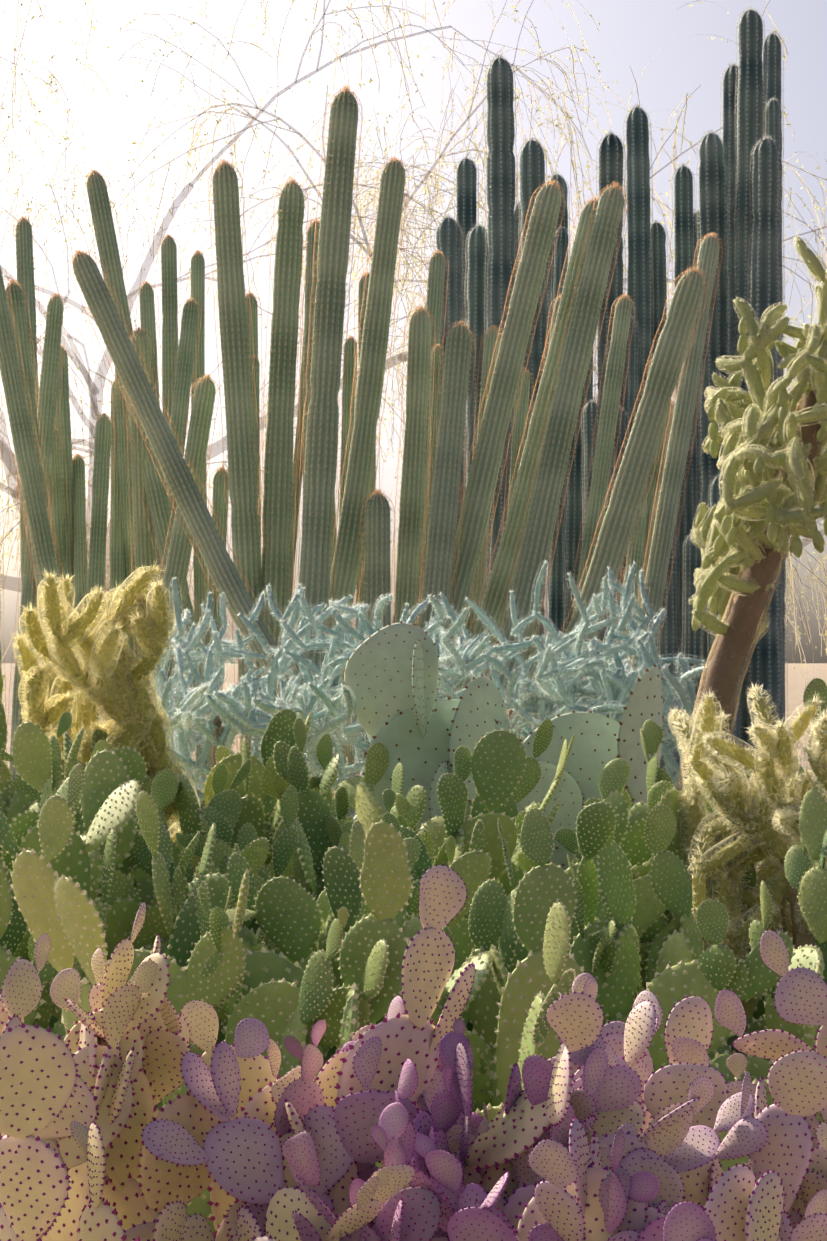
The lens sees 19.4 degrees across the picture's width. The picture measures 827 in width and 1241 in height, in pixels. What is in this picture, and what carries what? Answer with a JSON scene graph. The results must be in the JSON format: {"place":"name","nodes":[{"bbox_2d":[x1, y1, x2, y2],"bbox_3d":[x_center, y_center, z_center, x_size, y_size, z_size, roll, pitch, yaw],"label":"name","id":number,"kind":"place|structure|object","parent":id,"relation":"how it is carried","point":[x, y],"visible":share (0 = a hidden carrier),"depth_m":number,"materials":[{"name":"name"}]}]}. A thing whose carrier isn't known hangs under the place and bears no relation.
{"place":"outdoors","nodes":[
{"label":"outdoors","id":0,"kind":"place"},
{"bbox_2d":[0,0,826,662],"label":"sky","id":1,"kind":"structure","parent":0,"point":[631,34],"materials":[{"name":"white"}]},
{"bbox_2d":[1,663,826,932],"bbox_3d":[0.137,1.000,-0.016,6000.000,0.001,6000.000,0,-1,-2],"label":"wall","id":2,"kind":"structure","parent":0,"point":[796,688],"depth_m":97.03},
{"bbox_2d":[0,671,85,790],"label":"bunny ears cactus plant","id":3,"kind":"object","parent":2,"relation":"on","point":[6,779],"visible":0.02,"depth_m":5.76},
{"bbox_2d":[0,763,139,1183],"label":"prickly pear cactus","id":4,"kind":"object","parent":2,"relation":"on","point":[62,913],"visible":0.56,"depth_m":3.56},
{"bbox_2d":[5,790,141,1028],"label":"prickly pear cactus","id":5,"kind":"object","parent":2,"relation":"on","point":[21,802],"visible":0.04,"depth_m":5.39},
{"bbox_2d":[0,1023,154,1240],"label":"prickly pear cactus","id":6,"kind":"object","parent":2,"relation":"on","point":[38,1074],"visible":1,"depth_m":2.65,"materials":[{"name":"yellow plant"}]},
{"bbox_2d":[0,901,169,1240],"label":"prickly pear cactus","id":7,"kind":"object","parent":2,"relation":"on","point":[122,1014],"visible":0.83,"depth_m":3.05,"materials":[{"name":"yellow plant"}]},
{"bbox_2d":[0,711,203,932],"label":"prickly pear cactus","id":8,"kind":"object","parent":2,"relation":"on","point":[36,757],"visible":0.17,"depth_m":4.96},
{"bbox_2d":[11,561,200,842],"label":"cholla cactus","id":9,"kind":"object","parent":2,"relation":"on","point":[94,668],"visible":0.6,"depth_m":5.68,"materials":[{"name":"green plant"}]},
{"bbox_2d":[0,933,223,1240],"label":"prickly pear cactus","id":10,"kind":"object","parent":2,"relation":"on","point":[131,1162],"visible":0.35,"depth_m":3.15,"materials":[{"name":"yellow plant"}]},
{"bbox_2d":[0,827,249,1040],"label":"prickly pear cactus","id":11,"kind":"object","parent":2,"relation":"on","point":[213,975],"visible":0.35,"depth_m":4.09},
{"bbox_2d":[0,774,293,884],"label":"prickly pear cactus","id":12,"kind":"object","parent":2,"relation":"on","point":[7,793],"visible":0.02,"depth_m":5.40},
{"bbox_2d":[0,731,332,1036],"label":"prickly pear cactus","id":13,"kind":"object","parent":2,"relation":"on","point":[107,798],"visible":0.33,"depth_m":4.61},
{"bbox_2d":[104,768,316,959],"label":"prickly pear cactus","id":14,"kind":"object","parent":2,"relation":"on","point":[120,918],"visible":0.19,"depth_m":4.91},
{"bbox_2d":[127,785,348,933],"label":"prickly pear cactus","id":15,"kind":"object","parent":2,"relation":"on","point":[285,847],"visible":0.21,"depth_m":5.20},
{"bbox_2d":[87,790,408,984],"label":"prickly pear cactus","id":16,"kind":"object","parent":2,"relation":"on","point":[151,851],"visible":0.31,"depth_m":4.37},
{"bbox_2d":[155,635,355,828],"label":"cholla cactus","id":17,"kind":"object","parent":2,"relation":"on","point":[220,724],"visible":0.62,"depth_m":6.78,"materials":[{"name":"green plant"}]},
{"bbox_2d":[28,717,490,932],"bbox_3d":[-0.404,0.670,5.419,1.382,0.901,0.462,0,-1,-17],"label":"prickly pear cactus","id":18,"kind":"object","parent":2,"relation":"on","point":[314,810],"visible":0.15,"depth_m":5.63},
{"bbox_2d":[162,982,359,1107],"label":"prickly pear cactus","id":19,"kind":"object","parent":2,"relation":"on","point":[349,1022],"visible":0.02,"depth_m":3.90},
{"bbox_2d":[158,1162,381,1237],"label":"prickly pear cactus","id":20,"kind":"object","parent":2,"relation":"on","point":[197,1204],"depth_m":3.68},
{"bbox_2d":[201,708,340,867],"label":"prickly pear cactus","id":21,"kind":"object","parent":2,"relation":"on","point":[268,786],"visible":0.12,"depth_m":6.03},
{"bbox_2d":[157,881,388,1110],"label":"prickly pear cactus","id":22,"kind":"object","parent":2,"relation":"on","point":[272,1004],"visible":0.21,"depth_m":4.06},
{"bbox_2d":[186,875,364,1056],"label":"prickly pear cactus","id":23,"kind":"object","parent":2,"relation":"on","point":[287,912],"visible":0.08,"depth_m":4.46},
{"bbox_2d":[153,1164,415,1240],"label":"prickly pear cactus","id":24,"kind":"object","parent":2,"relation":"on","point":[381,1186],"visible":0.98,"depth_m":2.90,"materials":[{"name":"yellow plant"}]},
{"bbox_2d":[151,577,450,875],"bbox_3d":[-0.328,0.529,7.348,0.938,1.319,1.023,0,-1,-2],"label":"cholla cactus","id":25,"kind":"object","parent":2,"relation":"on","point":[287,655],"visible":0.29,"depth_m":7.27,"materials":[{"name":"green plant"}]},
{"bbox_2d":[174,758,470,918],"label":"prickly pear cactus","id":26,"kind":"object","parent":2,"relation":"on","point":[227,803],"visible":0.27,"depth_m":5.56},
{"bbox_2d":[91,718,553,863],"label":"prickly pear cactus","id":27,"kind":"object","parent":2,"relation":"on","point":[409,807],"visible":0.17,"depth_m":6.17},
{"bbox_2d":[237,819,413,1055],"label":"prickly pear cactus","id":28,"kind":"object","parent":2,"relation":"on","point":[385,879],"visible":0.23,"depth_m":3.98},
{"bbox_2d":[180,864,474,1240],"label":"prickly pear cactus","id":29,"kind":"object","parent":2,"relation":"on","point":[415,1035],"visible":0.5,"depth_m":3.15,"materials":[{"name":"pink plant"}]},
{"bbox_2d":[216,843,490,1112],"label":"prickly pear cactus","id":30,"kind":"object","parent":2,"relation":"on","point":[482,1085],"visible":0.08,"depth_m":4.55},
{"bbox_2d":[226,845,492,1024],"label":"prickly pear cactus","id":31,"kind":"object","parent":2,"relation":"on","point":[341,873],"visible":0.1,"depth_m":4.43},
{"bbox_2d":[0,84,722,834],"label":"columnar cactus","id":32,"kind":"object","parent":2,"relation":"on","point":[162,516],"visible":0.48,"depth_m":10.88,"materials":[{"name":"green plant"}]},
{"bbox_2d":[203,728,527,879],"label":"prickly pear cactus","id":33,"kind":"object","parent":2,"relation":"on","point":[494,763],"visible":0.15,"depth_m":5.64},
{"bbox_2d":[141,995,641,1240],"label":"prickly pear cactus","id":34,"kind":"object","parent":2,"relation":"on","point":[242,1158],"visible":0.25,"depth_m":3.05,"materials":[{"name":"purple plant"}]},
{"bbox_2d":[338,819,485,914],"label":"prickly pear cactus","id":35,"kind":"object","parent":2,"relation":"on","point":[477,842],"visible":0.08,"depth_m":5.33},
{"bbox_2d":[273,1018,553,1228],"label":"prickly pear cactus","id":36,"kind":"object","parent":2,"relation":"on","point":[302,1094],"visible":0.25,"depth_m":3.02,"materials":[{"name":"purple plant"}]},
{"bbox_2d":[0,0,826,728],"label":"palo verde tree","id":37,"kind":"object","parent":2,"relation":"on","point":[10,458],"visible":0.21,"depth_m":23.01,"materials":[{"name":"yellow plant"}]},
{"bbox_2d":[276,900,575,1124],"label":"prickly pear cactus","id":38,"kind":"object","parent":2,"relation":"on","point":[316,990],"visible":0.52,"depth_m":3.95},
{"bbox_2d":[339,1039,521,1236],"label":"prickly pear cactus","id":39,"kind":"object","parent":2,"relation":"on","point":[447,1114],"visible":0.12,"depth_m":3.01,"materials":[{"name":"purple plant"}]},
{"bbox_2d":[325,771,539,872],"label":"prickly pear cactus","id":40,"kind":"object","parent":2,"relation":"on","point":[527,864],"visible":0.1,"depth_m":5.80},
{"bbox_2d":[200,806,666,1031],"bbox_3d":[0.035,0.761,5.148,1.085,0.724,0.487,0,-1,-2],"label":"prickly pear cactus","id":41,"kind":"object","parent":2,"relation":"on","point":[650,909],"visible":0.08,"depth_m":5.24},
{"bbox_2d":[237,822,644,993],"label":"prickly pear cactus","id":42,"kind":"object","parent":2,"relation":"on","point":[418,857],"visible":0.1,"depth_m":5.28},
{"bbox_2d":[253,991,647,1240],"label":"prickly pear cactus","id":43,"kind":"object","parent":2,"relation":"on","point":[575,1020],"visible":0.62,"depth_m":2.89,"materials":[{"name":"beige plant"}]},
{"bbox_2d":[283,1101,659,1240],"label":"prickly pear cactus","id":44,"kind":"object","parent":2,"relation":"on","point":[430,1205],"visible":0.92,"depth_m":2.85,"materials":[{"name":"purple plant"}]},
{"bbox_2d":[343,620,663,869],"bbox_3d":[0.321,0.965,6.569,1.006,1.931,0.345,0,-1,-9],"label":"prickly pear cactus","id":45,"kind":"object","parent":2,"relation":"on","point":[412,724],"visible":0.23,"depth_m":6.59,"materials":[{"name":"green plant"}]},
{"bbox_2d":[189,74,826,668],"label":"palo verde tree","id":46,"kind":"object","parent":2,"relation":"on","point":[419,250],"visible":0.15,"depth_m":29.02,"materials":[{"name":"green plant"}]},
{"bbox_2d":[425,734,631,864],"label":"prickly pear cactus","id":47,"kind":"object","parent":2,"relation":"on","point":[561,767],"visible":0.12,"depth_m":5.86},
{"bbox_2d":[349,1132,716,1240],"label":"prickly pear cactus","id":48,"kind":"object","parent":2,"relation":"on","point":[470,1219],"visible":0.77,"depth_m":2.76,"materials":[{"name":"purple plant"}]},
{"bbox_2d":[399,560,710,741],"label":"cholla cactus","id":49,"kind":"object","parent":2,"relation":"on","point":[524,690],"visible":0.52,"depth_m":7.26,"materials":[{"name":"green plant"}]},
{"bbox_2d":[407,801,739,1054],"bbox_3d":[0.231,0.744,5.127,0.928,0.754,0.524,0,-1,8],"label":"prickly pear cactus","id":50,"kind":"object","parent":2,"relation":"on","point":[595,824],"visible":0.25,"depth_m":4.93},
{"bbox_2d":[423,972,755,1154],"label":"prickly pear cactus","id":51,"kind":"object","parent":2,"relation":"on","point":[689,1031],"visible":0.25,"depth_m":3.29,"materials":[{"name":"pink plant"}]},
{"bbox_2d":[442,849,748,1111],"bbox_3d":[0.277,0.793,4.738,0.520,0.664,0.674,0,-1,-24],"label":"prickly pear cactus","id":52,"kind":"object","parent":2,"relation":"on","point":[721,965],"visible":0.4,"depth_m":4.60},
{"bbox_2d":[424,5,788,806],"bbox_3d":[1.204,-1.419,16.123,2.640,5.555,2.900,0,-1,13],"label":"columnar cactus","id":53,"kind":"object","parent":2,"relation":"on","point":[740,179],"depth_m":15.99,"materials":[{"name":"green plant"}]},
{"bbox_2d":[512,630,709,789],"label":"cholla cactus","id":54,"kind":"object","parent":2,"relation":"on","point":[615,689],"visible":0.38,"depth_m":6.97,"materials":[{"name":"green plant"}]},
{"bbox_2d":[429,807,822,1123],"bbox_3d":[0.288,0.716,4.324,0.811,0.778,0.548,-1,-1,38],"label":"prickly pear cactus","id":55,"kind":"object","parent":2,"relation":"on","point":[521,911],"visible":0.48,"depth_m":4.19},
{"bbox_2d":[496,757,755,990],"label":"prickly pear cactus","id":56,"kind":"object","parent":2,"relation":"on","point":[614,776],"visible":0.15,"depth_m":5.62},
{"bbox_2d":[486,1087,784,1240],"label":"prickly pear cactus","id":57,"kind":"object","parent":2,"relation":"on","point":[743,1203],"visible":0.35,"depth_m":2.66,"materials":[{"name":"pink plant"}]},
{"bbox_2d":[583,797,715,1059],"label":"prickly pear cactus","id":58,"kind":"object","parent":2,"relation":"on","point":[671,878],"visible":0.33,"depth_m":4.85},
{"bbox_2d":[501,1049,826,1240],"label":"prickly pear cactus","id":59,"kind":"object","parent":2,"relation":"on","point":[797,1083],"visible":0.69,"depth_m":2.92,"materials":[{"name":"pink plant"}]},
{"bbox_2d":[555,755,809,1055],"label":"prickly pear cactus","id":60,"kind":"object","parent":2,"relation":"on","point":[639,854],"visible":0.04,"depth_m":5.61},
{"bbox_2d":[546,677,826,1019],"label":"prickly pear cactus","id":61,"kind":"object","parent":2,"relation":"on","point":[651,734],"visible":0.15,"depth_m":6.08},
{"bbox_2d":[618,1071,768,1215],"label":"prickly pear cactus","id":62,"kind":"object","parent":2,"relation":"on","point":[702,1145],"visible":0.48,"depth_m":2.94,"materials":[{"name":"pink plant"}]},
{"bbox_2d":[567,787,826,1071],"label":"prickly pear cactus","id":63,"kind":"object","parent":2,"relation":"on","point":[669,986],"visible":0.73,"depth_m":4.86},
{"bbox_2d":[571,1000,826,1230],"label":"prickly pear cactus","id":64,"kind":"object","parent":2,"relation":"on","point":[666,1086],"visible":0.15,"depth_m":3.08,"materials":[{"name":"pink plant"}]},
{"bbox_2d":[718,1130,748,1171],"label":"prickly pear cactus","id":65,"kind":"object","parent":2,"relation":"on","point":[730,1163],"depth_m":4.05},
{"bbox_2d":[665,682,826,962],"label":"cholla cactus","id":66,"kind":"object","parent":2,"relation":"on","point":[766,826],"visible":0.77,"depth_m":5.32,"materials":[{"name":"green plant"}]},
{"bbox_2d":[677,235,826,805],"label":"cholla cactus","id":67,"kind":"object","parent":2,"relation":"on","point":[774,494],"visible":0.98,"depth_m":5.98,"materials":[{"name":"green plant"}]},
{"bbox_2d":[709,955,825,1123],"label":"prickly pear cactus","id":68,"kind":"object","parent":2,"relation":"on","point":[718,1061],"visible":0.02,"depth_m":4.46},
{"bbox_2d":[713,929,826,1215],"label":"prickly pear cactus","id":69,"kind":"object","parent":2,"relation":"on","point":[800,993],"visible":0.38,"depth_m":3.22,"materials":[{"name":"pink plant"}]},
{"bbox_2d":[717,843,826,1060],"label":"prickly pear cactus","id":70,"kind":"object","parent":2,"relation":"on","point":[759,1024],"visible":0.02,"depth_m":5.21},
{"bbox_2d":[746,880,821,1082],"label":"prickly pear cactus","id":71,"kind":"object","parent":2,"relation":"on","point":[757,1068],"visible":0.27,"depth_m":4.66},
{"bbox_2d":[803,1189,826,1217],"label":"prickly pear cactus","id":72,"kind":"object","parent":2,"relation":"on","point":[817,1203],"visible":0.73,"depth_m":2.89,"materials":[{"name":"pink plant"}]},
{"bbox_2d":[815,1123,826,1151],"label":"prickly pear cactus","id":73,"kind":"object","parent":2,"relation":"on","point":[821,1131],"visible":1,"depth_m":2.70,"materials":[{"name":"pink plant"}]},
{"bbox_2d":[739,765,753,784],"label":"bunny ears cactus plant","id":74,"kind":"object","parent":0,"point":[746,769],"depth_m":5.92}
]}

